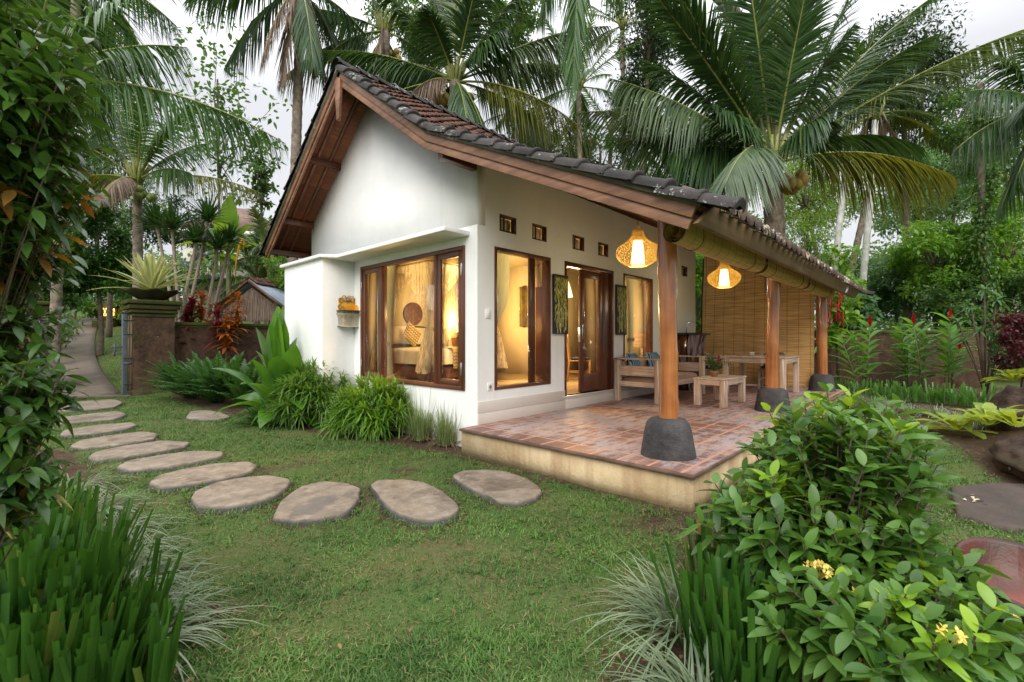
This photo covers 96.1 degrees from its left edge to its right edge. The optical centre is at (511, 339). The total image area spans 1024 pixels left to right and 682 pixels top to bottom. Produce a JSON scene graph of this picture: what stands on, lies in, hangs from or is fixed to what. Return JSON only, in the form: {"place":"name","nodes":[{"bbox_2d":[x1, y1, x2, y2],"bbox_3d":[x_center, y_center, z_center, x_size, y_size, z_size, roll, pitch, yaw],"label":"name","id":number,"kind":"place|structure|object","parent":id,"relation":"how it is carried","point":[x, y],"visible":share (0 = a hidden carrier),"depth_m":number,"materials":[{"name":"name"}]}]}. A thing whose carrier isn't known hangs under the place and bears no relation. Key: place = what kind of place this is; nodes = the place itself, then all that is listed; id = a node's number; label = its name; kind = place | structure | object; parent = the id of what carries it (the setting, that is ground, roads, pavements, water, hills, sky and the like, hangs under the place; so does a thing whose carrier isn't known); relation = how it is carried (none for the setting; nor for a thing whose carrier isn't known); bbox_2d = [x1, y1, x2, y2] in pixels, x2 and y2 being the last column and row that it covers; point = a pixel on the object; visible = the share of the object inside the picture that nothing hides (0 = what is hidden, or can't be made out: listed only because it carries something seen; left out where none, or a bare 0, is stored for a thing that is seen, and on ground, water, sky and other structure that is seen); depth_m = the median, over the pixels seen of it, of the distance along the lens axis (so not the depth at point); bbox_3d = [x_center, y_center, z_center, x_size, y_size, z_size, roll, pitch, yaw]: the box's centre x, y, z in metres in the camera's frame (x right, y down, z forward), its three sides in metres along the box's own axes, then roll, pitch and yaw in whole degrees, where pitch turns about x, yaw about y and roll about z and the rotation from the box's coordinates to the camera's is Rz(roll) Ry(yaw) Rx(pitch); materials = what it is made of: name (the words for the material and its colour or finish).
{"place":"outdoors","nodes":[
{"label":"outdoors","id":0,"kind":"place"},
{"bbox_2d":[60,309,126,396],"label":"path","id":1,"kind":"structure","parent":0,"point":[81,350],"depth_m":15.47,"materials":[{"name":"concrete"}]},
{"bbox_2d":[1,311,1023,681],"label":"ground","id":2,"kind":"structure","parent":0,"point":[963,439],"depth_m":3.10,"materials":[{"name":"plant"}]},
{"bbox_2d":[0,343,98,566],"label":"foreground shrub","id":3,"kind":"object","parent":2,"relation":"on","point":[29,417],"visible":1,"depth_m":1.49,"materials":[{"name":"green plant"}]},
{"bbox_2d":[0,508,105,603],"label":"trimmed iris","id":4,"kind":"object","parent":2,"relation":"on","point":[45,560],"visible":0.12,"depth_m":2.03,"materials":[{"name":"green plant"}]},
{"bbox_2d":[0,558,125,681],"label":"trimmed iris","id":5,"kind":"object","parent":2,"relation":"on","point":[50,634],"visible":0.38,"depth_m":1.65,"materials":[{"name":"green plant"}]},
{"bbox_2d":[0,0,126,400],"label":"foreground shrub","id":6,"kind":"object","parent":2,"relation":"on","point":[38,154],"visible":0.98,"depth_m":1.60,"materials":[{"name":"green plant"}]},
{"bbox_2d":[33,468,114,550],"bbox_3d":[-2.603,1.103,2.646,0.428,0.613,0.501,0,0,-28],"label":"trimmed iris","id":7,"kind":"object","parent":2,"relation":"on","point":[92,506],"visible":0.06,"depth_m":2.70,"materials":[{"name":"green plant"}]},
{"bbox_2d":[0,508,149,624],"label":"trimmed iris","id":8,"kind":"object","parent":2,"relation":"on","point":[98,560],"visible":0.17,"depth_m":1.88,"materials":[{"name":"green plant"}]},
{"bbox_2d":[0,492,152,578],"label":"trimmed iris","id":9,"kind":"object","parent":2,"relation":"on","point":[123,520],"visible":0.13,"depth_m":2.33,"materials":[{"name":"green plant"}]},
{"bbox_2d":[0,565,158,681],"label":"trimmed iris","id":10,"kind":"object","parent":2,"relation":"on","point":[28,661],"visible":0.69,"depth_m":1.59,"materials":[{"name":"green plant"}]},
{"bbox_2d":[42,195,143,355],"bbox_3d":[-15.427,-2.350,17.052,2.732,6.182,3.294,0,0,43],"label":"broadleaf tree","id":11,"kind":"object","parent":2,"relation":"on","point":[98,261],"visible":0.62,"depth_m":16.83,"materials":[{"name":"green plant"}]},
{"bbox_2d":[0,0,191,391],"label":"coconut palm","id":12,"kind":"object","parent":2,"relation":"on","point":[56,297],"visible":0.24,"depth_m":11.12,"materials":[{"name":"green plant"}]},
{"bbox_2d":[9,538,183,662],"bbox_3d":[-1.678,1.155,1.916,0.494,0.510,0.511,0,0,-1],"label":"trimmed iris","id":13,"kind":"object","parent":2,"relation":"on","point":[161,594],"visible":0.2,"depth_m":1.94,"materials":[{"name":"green plant"}]},
{"bbox_2d":[69,431,158,450],"bbox_3d":[-5.480,1.421,6.376,0.910,0.098,0.967,0,0,43],"label":"stepping stone","id":14,"kind":"object","parent":2,"relation":"on","point":[112,441],"visible":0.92,"depth_m":6.27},
{"bbox_2d":[52,589,185,681],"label":"trimmed iris","id":15,"kind":"object","parent":2,"relation":"on","point":[158,659],"visible":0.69,"depth_m":1.71,"materials":[{"name":"green plant"}]},
{"bbox_2d":[74,120,166,337],"bbox_3d":[-18.670,-5.000,20.915,4.274,10.158,5.010,0,0,43],"label":"broadleaf tree","id":16,"kind":"object","parent":2,"relation":"on","point":[109,324],"visible":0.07,"depth_m":20.99,"materials":[{"name":"green plant"}]},
{"bbox_2d":[88,441,189,463],"bbox_3d":[-4.699,1.421,5.837,0.803,0.098,1.035,0,0,43],"label":"stepping stone","id":17,"kind":"object","parent":2,"relation":"on","point":[146,449],"visible":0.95,"depth_m":5.71,"materials":[{"name":"stone"}]},
{"bbox_2d":[4,0,289,187],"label":"coconut palm","id":18,"kind":"object","parent":2,"relation":"on","point":[143,54],"visible":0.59,"depth_m":8.72,"materials":[{"name":"green plant"}]},
{"bbox_2d":[120,299,182,395],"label":"gate pillar","id":19,"kind":"structure","parent":2,"relation":"on","point":[153,329],"depth_m":11.86,"materials":[{"name":"stone"}]},
{"bbox_2d":[111,314,133,393],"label":"bamboo gate","id":20,"kind":"structure","parent":19,"relation":"attached to","point":[124,353],"depth_m":11.49,"materials":[{"name":"grey wood"}]},
{"bbox_2d":[119,287,180,300],"bbox_3d":[-9.570,-1.169,12.214,1.244,0.312,1.246,0,0,-24],"label":"stone bowl","id":21,"kind":"object","parent":19,"relation":"on","point":[151,294],"visible":0.87,"depth_m":11.88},
{"bbox_2d":[86,252,196,300],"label":"agave","id":22,"kind":"object","parent":21,"relation":"in","point":[152,273],"visible":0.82,"depth_m":11.96,"materials":[{"name":"plant"}]},
{"bbox_2d":[116,193,213,316],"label":"broadleaf tree","id":23,"kind":"object","parent":2,"relation":"on","point":[150,230],"visible":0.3,"depth_m":21.65,"materials":[{"name":"green plant"}]},
{"bbox_2d":[70,65,263,298],"bbox_3d":[-11.671,-4.204,14.570,7.373,10.539,2.900,0,0,12],"label":"coconut palm","id":24,"kind":"object","parent":2,"relation":"on","point":[123,187],"visible":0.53,"depth_m":14.73,"materials":[{"name":"green plant"}]},
{"bbox_2d":[116,451,223,474],"bbox_3d":[-3.910,1.421,5.324,0.714,0.098,1.016,0,0,43],"label":"stepping stone","id":25,"kind":"object","parent":2,"relation":"on","point":[174,461],"visible":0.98,"depth_m":5.20,"materials":[{"name":"stone"}]},
{"bbox_2d":[119,191,232,321],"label":"dracaena tree","id":26,"kind":"object","parent":2,"relation":"on","point":[156,218],"visible":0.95,"depth_m":13.78,"materials":[{"name":"green plant"}]},
{"bbox_2d":[146,351,258,402],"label":"boston fern","id":27,"kind":"object","parent":2,"relation":"on","point":[211,397],"visible":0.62,"depth_m":10.00,"materials":[{"name":"plant"}]},
{"bbox_2d":[148,462,257,492],"bbox_3d":[-3.175,1.421,4.782,0.722,0.098,0.956,0,0,43],"label":"stepping stone","id":28,"kind":"object","parent":2,"relation":"on","point":[207,474],"visible":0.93,"depth_m":4.66,"materials":[{"name":"stone"}]},
{"bbox_2d":[152,558,279,681],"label":"variegated liriope","id":29,"kind":"object","parent":2,"relation":"on","point":[185,631],"visible":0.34,"depth_m":2.23,"materials":[{"name":"plant"}]},
{"bbox_2d":[177,194,258,322],"bbox_3d":[-10.429,-2.523,17.590,4.045,5.957,2.613,0,0,17],"label":"banana plant","id":30,"kind":"object","parent":2,"relation":"on","point":[231,214],"visible":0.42,"depth_m":17.44,"materials":[{"name":"green plant"}]},
{"bbox_2d":[148,5,292,321],"bbox_3d":[-12.517,-7.128,19.971,5.614,14.740,3.912,0,0,-27],"label":"broadleaf tree","id":31,"kind":"object","parent":2,"relation":"on","point":[218,96],"visible":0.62,"depth_m":19.98,"materials":[{"name":"green plant"}]},
{"bbox_2d":[174,322,269,375],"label":"garden wall","id":32,"kind":"structure","parent":2,"relation":"on","point":[249,344],"depth_m":13.04,"materials":[{"name":"stone"}]},
{"bbox_2d":[184,356,263,402],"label":"boston fern","id":33,"kind":"object","parent":2,"relation":"on","point":[235,389],"visible":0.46,"depth_m":9.69,"materials":[{"name":"plant"}]},
{"bbox_2d":[167,208,281,311],"bbox_3d":[-19.330,-5.595,32.799,7.040,7.641,5.650,0,0,-12],"label":"villa","id":34,"kind":"object","parent":2,"relation":"on","point":[243,221],"visible":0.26,"depth_m":30.76,"materials":[{"name":"tile"}]},
{"bbox_2d":[190,475,291,514],"bbox_3d":[-2.468,1.421,4.251,0.882,0.098,0.849,0,0,43],"label":"stepping stone","id":35,"kind":"object","parent":2,"relation":"on","point":[240,493],"visible":0.95,"depth_m":4.11,"materials":[{"name":"stone"}]},
{"bbox_2d":[209,276,284,322],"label":"garden pavilion","id":36,"kind":"structure","parent":2,"relation":"on","point":[259,306],"depth_m":14.65,"materials":[{"name":"wood"}]},
{"bbox_2d":[214,206,300,323],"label":"palm","id":37,"kind":"object","parent":2,"relation":"on","point":[261,226],"visible":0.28,"depth_m":16.92,"materials":[{"name":"green plant"}]},
{"bbox_2d":[233,125,287,323],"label":"broadleaf tree","id":38,"kind":"object","parent":2,"relation":"on","point":[263,187],"visible":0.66,"depth_m":21.91,"materials":[{"name":"green plant"}]},
{"bbox_2d":[211,306,323,428],"bbox_3d":[-3.894,0.500,7.798,1.991,2.164,1.952,0,0,43],"label":"paddle plant","id":39,"kind":"object","parent":2,"relation":"on","point":[280,356],"visible":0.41,"depth_m":7.75,"materials":[{"name":"green plant"}]},
{"bbox_2d":[181,0,380,262],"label":"coconut palm","id":40,"kind":"object","parent":2,"relation":"on","point":[301,30],"visible":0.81,"depth_m":13.86,"materials":[{"name":"green plant"}]},
{"bbox_2d":[255,356,354,430],"bbox_3d":[-3.416,0.931,7.867,1.924,1.340,1.797,0,0,43],"label":"dracaena shrub","id":41,"kind":"object","parent":2,"relation":"on","point":[295,387],"visible":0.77,"depth_m":7.39,"materials":[{"name":"green plant"}]},
{"bbox_2d":[272,481,360,526],"bbox_3d":[-1.669,1.421,4.015,0.681,0.098,1.017,0,0,-18],"label":"stepping stone","id":42,"kind":"object","parent":2,"relation":"on","point":[313,502],"visible":0.95,"depth_m":3.86,"materials":[{"name":"stone"}]},
{"bbox_2d":[316,372,420,442],"bbox_3d":[-2.080,1.060,6.944,1.682,1.198,1.594,0,0,11],"label":"dracaena shrub","id":43,"kind":"object","parent":2,"relation":"on","point":[355,410],"visible":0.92,"depth_m":6.60,"materials":[{"name":"green plant"}]},
{"bbox_2d":[277,0,476,105],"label":"coconut palm","id":44,"kind":"object","parent":2,"relation":"on","point":[383,46],"visible":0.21,"depth_m":14.91,"materials":[{"name":"green plant"}]},
{"bbox_2d":[370,479,459,528],"bbox_3d":[-0.868,1.421,4.069,0.576,0.099,1.242,0,0,-29],"label":"stepping stone","id":45,"kind":"object","parent":2,"relation":"on","point":[418,502],"visible":0.98,"depth_m":3.91,"materials":[{"name":"stone"}]},
{"bbox_2d":[312,0,613,163],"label":"coconut palm","id":46,"kind":"object","parent":2,"relation":"on","point":[439,43],"visible":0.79,"depth_m":12.93,"materials":[{"name":"green plant"}]},
{"bbox_2d":[453,469,542,506],"bbox_3d":[-0.132,1.421,4.446,0.647,0.098,1.120,0,0,-34],"label":"stepping stone","id":47,"kind":"object","parent":2,"relation":"on","point":[497,487],"visible":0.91,"depth_m":4.31,"materials":[{"name":"stone"}]},
{"bbox_2d":[483,0,547,142],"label":"broadleaf tree","id":48,"kind":"object","parent":2,"relation":"on","point":[530,24],"visible":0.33,"depth_m":18.56,"materials":[{"name":"green plant"}]},
{"bbox_2d":[64,144,1023,346],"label":"woodland","id":49,"kind":"object","parent":2,"relation":"on","point":[183,269],"visible":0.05,"depth_m":33.30,"materials":[{"name":"green plant"}]},
{"bbox_2d":[257,57,874,461],"bbox_3d":[1.155,-1.469,9.480,9.262,5.858,8.820,0,0,43],"label":"villa","id":50,"kind":"object","parent":2,"relation":"on","point":[383,175],"visible":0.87,"depth_m":7.08,"materials":[{"name":"paint"}]},
{"bbox_2d":[360,245,464,390],"bbox_3d":[-1.585,-0.288,7.039,2.709,1.925,0.115,0,0,43],"label":"window frame","id":51,"kind":"structure","parent":50,"relation":"in","point":[430,299],"depth_m":6.82,"materials":[{"name":"brown wood"}]},
{"bbox_2d":[397,326,456,378],"bbox_3d":[-1.644,0.280,10.227,1.964,1.219,1.944,0,0,43],"label":"bed","id":52,"kind":"object","parent":50,"relation":"on","point":[407,354],"visible":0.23,"depth_m":9.38,"materials":[{"name":"white fabric"}]},
{"bbox_2d":[370,260,507,373],"bbox_3d":[-1.628,-0.443,10.203,2.307,2.185,2.395,0,0,43],"label":"mosquito net","id":53,"kind":"object","parent":52,"relation":"attached to","point":[421,269],"visible":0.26,"depth_m":9.34,"materials":[{"name":"white fabric"}]},
{"bbox_2d":[494,246,550,389],"bbox_3d":[0.132,-0.288,6.634,0.140,1.925,1.207,0,0,43],"label":"window frame","id":54,"kind":"structure","parent":50,"relation":"in","point":[539,267],"depth_m":6.83,"materials":[{"name":"brown wood"}]},
{"bbox_2d":[552,274,567,333],"bbox_3d":[0.759,-0.550,7.172,0.050,0.920,0.360,0,0,43],"label":"bamboo painting","id":55,"kind":"object","parent":50,"relation":"attached to","point":[559,304],"visible":1,"depth_m":7.13,"materials":[{"name":"paint"}]},
{"bbox_2d":[578,269,602,391],"bbox_3d":[1.376,-0.150,7.932,0.083,2.060,0.704,0,0,43],"label":"sliding door","id":56,"kind":"structure","parent":50,"relation":"in","point":[586,381],"depth_m":7.88,"materials":[{"name":"brown wood"}]},
{"bbox_2d":[623,273,652,375],"bbox_3d":[2.457,-0.288,9.125,0.140,1.925,1.190,0,0,43],"label":"window frame","id":57,"kind":"structure","parent":50,"relation":"in","point":[646,306],"depth_m":9.31,"materials":[{"name":"brown wood"}]},
{"bbox_2d":[663,217,765,272],"bbox_3d":[2.317,-1.028,5.060,0.231,0.335,2.550,0,0,43],"label":"rolled bamboo blind","id":58,"kind":"object","parent":50,"relation":"attached to","point":[698,239],"visible":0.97,"depth_m":4.63,"materials":[{"name":"beige wood"}]},
{"bbox_2d":[701,256,813,386],"bbox_3d":[5.726,-0.544,10.907,2.458,3.191,0.154,0,0,43],"label":"hanging bamboo blind","id":59,"kind":"object","parent":50,"relation":"hanging from","point":[733,320],"visible":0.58,"depth_m":10.96,"materials":[{"name":"wood"}]},
{"bbox_2d":[531,10,646,158],"bbox_3d":[3.535,-6.788,21.845,5.933,16.424,5.705,0,0,43],"label":"palm","id":60,"kind":"object","parent":2,"relation":"on","point":[581,107],"visible":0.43,"depth_m":21.92,"materials":[{"name":"green plant"}]},
{"bbox_2d":[602,0,680,172],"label":"broadleaf tree","id":61,"kind":"object","parent":2,"relation":"on","point":[652,47],"visible":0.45,"depth_m":21.47,"materials":[{"name":"green plant"}]},
{"bbox_2d":[563,544,756,681],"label":"variegated liriope","id":62,"kind":"object","parent":2,"relation":"on","point":[654,606],"visible":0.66,"depth_m":2.25,"materials":[{"name":"plant"}]},
{"bbox_2d":[536,0,785,236],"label":"coconut palm","id":63,"kind":"object","parent":2,"relation":"on","point":[574,18],"visible":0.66,"depth_m":10.34,"materials":[{"name":"green plant"}]},
{"bbox_2d":[590,619,735,681],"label":"variegated liriope","id":64,"kind":"object","parent":2,"relation":"on","point":[678,667],"visible":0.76,"depth_m":1.87,"materials":[{"name":"plant"}]},
{"bbox_2d":[649,538,771,672],"bbox_3d":[0.927,1.156,2.043,0.465,0.508,0.450,0,0,-12],"label":"trimmed iris","id":65,"kind":"object","parent":2,"relation":"on","point":[692,581],"visible":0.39,"depth_m":2.00,"materials":[{"name":"green plant"}]},
{"bbox_2d":[683,556,811,681],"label":"trimmed iris","id":66,"kind":"object","parent":2,"relation":"on","point":[733,654],"visible":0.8,"depth_m":1.76,"materials":[{"name":"green plant"}]},
{"bbox_2d":[573,0,1023,385],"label":"coconut palm","id":67,"kind":"object","parent":2,"relation":"on","point":[774,66],"visible":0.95,"depth_m":10.13,"materials":[{"name":"green plant"}]},
{"bbox_2d":[752,151,857,251],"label":"broadleaf tree","id":68,"kind":"object","parent":2,"relation":"on","point":[804,205],"visible":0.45,"depth_m":19.72,"materials":[{"name":"green plant"}]},
{"bbox_2d":[785,220,841,265],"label":"broadleaf tree","id":69,"kind":"object","parent":2,"relation":"on","point":[813,244],"visible":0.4,"depth_m":18.90,"materials":[{"name":"green plant"}]},
{"bbox_2d":[695,330,950,387],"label":"garden wall","id":70,"kind":"structure","parent":2,"relation":"on","point":[887,340],"depth_m":13.75,"materials":[{"name":"stone"}]},
{"bbox_2d":[814,271,864,382],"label":"red tassel shrub","id":71,"kind":"object","parent":2,"relation":"on","point":[837,311],"visible":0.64,"depth_m":12.89,"materials":[{"name":"green plant"}]},
{"bbox_2d":[676,382,1012,619],"bbox_3d":[1.536,0.805,2.275,1.271,1.183,1.264,0,0,43],"label":"ixora bush","id":72,"kind":"object","parent":2,"relation":"on","point":[779,517],"visible":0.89,"depth_m":2.08,"materials":[{"name":"green plant"}]},
{"bbox_2d":[827,315,891,386],"bbox_3d":[9.055,0.385,12.120,1.887,2.057,0.800,0,0,12],"label":"red ginger","id":73,"kind":"object","parent":2,"relation":"on","point":[870,325],"visible":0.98,"depth_m":12.01,"materials":[{"name":"green plant"}]},
{"bbox_2d":[787,18,939,323],"bbox_3d":[13.722,-5.462,18.957,4.778,14.045,4.868,0,0,-12],"label":"coconut palm","id":74,"kind":"object","parent":2,"relation":"on","point":[839,226],"visible":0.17,"depth_m":18.13,"materials":[{"name":"green plant"}]},
{"bbox_2d":[804,41,953,287],"bbox_3d":[13.601,-4.635,17.319,5.642,12.414,2.793,0,0,-22],"label":"coconut palm","id":75,"kind":"object","parent":2,"relation":"on","point":[904,120],"visible":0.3,"depth_m":17.09,"materials":[{"name":"green plant"}]},
{"bbox_2d":[740,560,1023,681],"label":"ixora bush","id":76,"kind":"object","parent":2,"relation":"on","point":[890,634],"visible":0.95,"depth_m":1.58,"materials":[{"name":"green plant"}]},
{"bbox_2d":[854,255,941,328],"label":"broadleaf tree","id":77,"kind":"object","parent":2,"relation":"on","point":[882,281],"visible":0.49,"depth_m":19.52,"materials":[{"name":"green plant"}]},
{"bbox_2d":[833,0,985,328],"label":"broadleaf tree","id":78,"kind":"object","parent":2,"relation":"on","point":[907,312],"visible":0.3,"depth_m":18.14,"materials":[{"name":"green plant"}]},
{"bbox_2d":[892,313,947,391],"bbox_3d":[10.842,0.356,12.180,1.592,2.111,0.799,0,0,19],"label":"red ginger","id":79,"kind":"object","parent":2,"relation":"on","point":[927,342],"visible":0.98,"depth_m":12.16,"materials":[{"name":"green plant"}]},
{"bbox_2d":[857,138,1001,327],"bbox_3d":[22.050,-4.566,24.689,5.986,11.820,7.356,0,0,43],"label":"broadleaf tree","id":80,"kind":"object","parent":2,"relation":"on","point":[933,158],"visible":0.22,"depth_m":23.53,"materials":[{"name":"green plant"}]},
{"bbox_2d":[884,216,1004,329],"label":"broadleaf tree","id":81,"kind":"object","parent":2,"relation":"on","point":[942,248],"visible":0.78,"depth_m":17.14,"materials":[{"name":"green plant"}]},
{"bbox_2d":[919,309,981,391],"bbox_3d":[11.608,0.302,12.049,1.872,2.222,0.892,0,0,-2],"label":"red ginger","id":82,"kind":"object","parent":2,"relation":"on","point":[945,357],"visible":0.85,"depth_m":12.08,"materials":[{"name":"green plant"}]},
{"bbox_2d":[911,273,1007,329],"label":"broadleaf tree","id":83,"kind":"object","parent":2,"relation":"on","point":[943,302],"visible":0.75,"depth_m":15.82,"materials":[{"name":"green plant"}]},
{"bbox_2d":[947,329,989,387],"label":"wall pier","id":84,"kind":"structure","parent":2,"relation":"on","point":[969,378],"depth_m":13.63,"materials":[{"name":"stone"}]},
{"bbox_2d":[917,75,1023,376],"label":"broadleaf tree","id":85,"kind":"object","parent":2,"relation":"on","point":[946,128],"visible":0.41,"depth_m":16.91,"materials":[{"name":"green plant"}]},
{"bbox_2d":[938,283,1020,397],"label":"lady palm","id":86,"kind":"object","parent":2,"relation":"on","point":[968,305],"visible":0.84,"depth_m":10.79,"materials":[{"name":"green plant"}]},
{"bbox_2d":[960,81,1008,378],"bbox_3d":[16.172,-3.791,15.792,1.169,10.410,1.080,0,0,5],"label":"vine covered trunk","id":87,"kind":"object","parent":2,"relation":"on","point":[981,256],"visible":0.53,"depth_m":15.71,"materials":[{"name":"green plant"}]},
{"bbox_2d":[947,38,1023,230],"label":"coconut palm","id":88,"kind":"object","parent":2,"relation":"on","point":[1004,130],"visible":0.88,"depth_m":11.78,"materials":[{"name":"green plant"}]},
{"bbox_2d":[949,482,1023,533],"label":"garden paver","id":89,"kind":"object","parent":2,"relation":"on","point":[998,506],"visible":0.91,"depth_m":3.85,"materials":[{"name":"stone"}]},
{"bbox_2d":[950,186,1023,366],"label":"broadleaf tree","id":90,"kind":"object","parent":2,"relation":"on","point":[1016,238],"visible":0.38,"depth_m":15.96,"materials":[{"name":"green plant"}]},
{"bbox_2d":[982,310,1023,387],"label":"purple shrub","id":91,"kind":"object","parent":2,"relation":"on","point":[1013,327],"visible":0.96,"depth_m":10.23,"materials":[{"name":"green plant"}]},
{"bbox_2d":[988,435,1023,479],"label":"boulder","id":92,"kind":"object","parent":2,"relation":"on","point":[1008,455],"visible":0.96,"depth_m":4.82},
{"bbox_2d":[989,385,1023,430],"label":"boulder","id":93,"kind":"object","parent":2,"relation":"on","point":[1009,396],"visible":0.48,"depth_m":6.73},
{"bbox_3d":[1.933,1.259,1.740,0.277,0.316,0.594,0,0,43],"label":"bark log","id":94,"kind":"object","parent":2,"relation":"on","visible":0},
{"bbox_2d":[952,537,1023,624],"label":"clay lamp bowl","id":95,"kind":"object","parent":94,"relation":"on","point":[1006,557],"visible":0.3,"depth_m":2.04,"materials":[{"name":"ceramic"}]},
{"bbox_2d":[72,0,1023,329],"label":"sky","id":96,"kind":"structure","parent":0,"point":[991,20],"materials":[{"name":"white"}]},
{"bbox_2d":[461,383,844,474],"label":"terrace paving","id":97,"kind":"structure","parent":0,"point":[613,429],"depth_m":5.82,"materials":[{"name":"tile"}]},
{"bbox_2d":[614,355,704,404],"bbox_3d":[2.875,0.712,8.793,0.875,0.770,2.080,0,0,43],"label":"daybed","id":98,"kind":"object","parent":97,"relation":"on","point":[644,369],"visible":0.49,"depth_m":8.26,"materials":[{"name":"brown wood"}]},
{"bbox_2d":[677,321,709,390],"bbox_3d":[4.034,0.342,10.358,0.443,1.511,1.150,0,0,43],"label":"bar counter","id":99,"kind":"object","parent":97,"relation":"on","point":[690,344],"visible":0.59,"depth_m":9.97,"materials":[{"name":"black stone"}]},
{"bbox_2d":[693,374,746,407],"bbox_3d":[3.596,0.867,7.942,0.542,0.460,1.044,0,0,43],"label":"coffee table","id":100,"kind":"object","parent":97,"relation":"on","point":[720,383],"visible":0.93,"depth_m":7.71,"materials":[{"name":"brown wood"}]},
{"bbox_2d":[722,355,799,392],"bbox_3d":[5.182,0.717,9.568,1.162,0.760,1.224,0,0,43],"label":"dining table","id":101,"kind":"object","parent":97,"relation":"on","point":[743,360],"visible":0.81,"depth_m":9.32,"materials":[{"name":"brown wood"}]},
{"bbox_2d":[462,394,846,512],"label":"terrace","id":102,"kind":"structure","parent":0,"point":[679,493],"depth_m":4.41,"materials":[{"name":"stone"}]},
{"bbox_2d":[459,390,849,478],"bbox_3d":[3.355,1.115,7.867,2.910,0.028,8.640,0,0,43],"label":"terrace edge","id":103,"kind":"object","parent":102,"relation":"on","point":[700,473],"visible":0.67,"depth_m":4.34,"materials":[{"name":"tile"}]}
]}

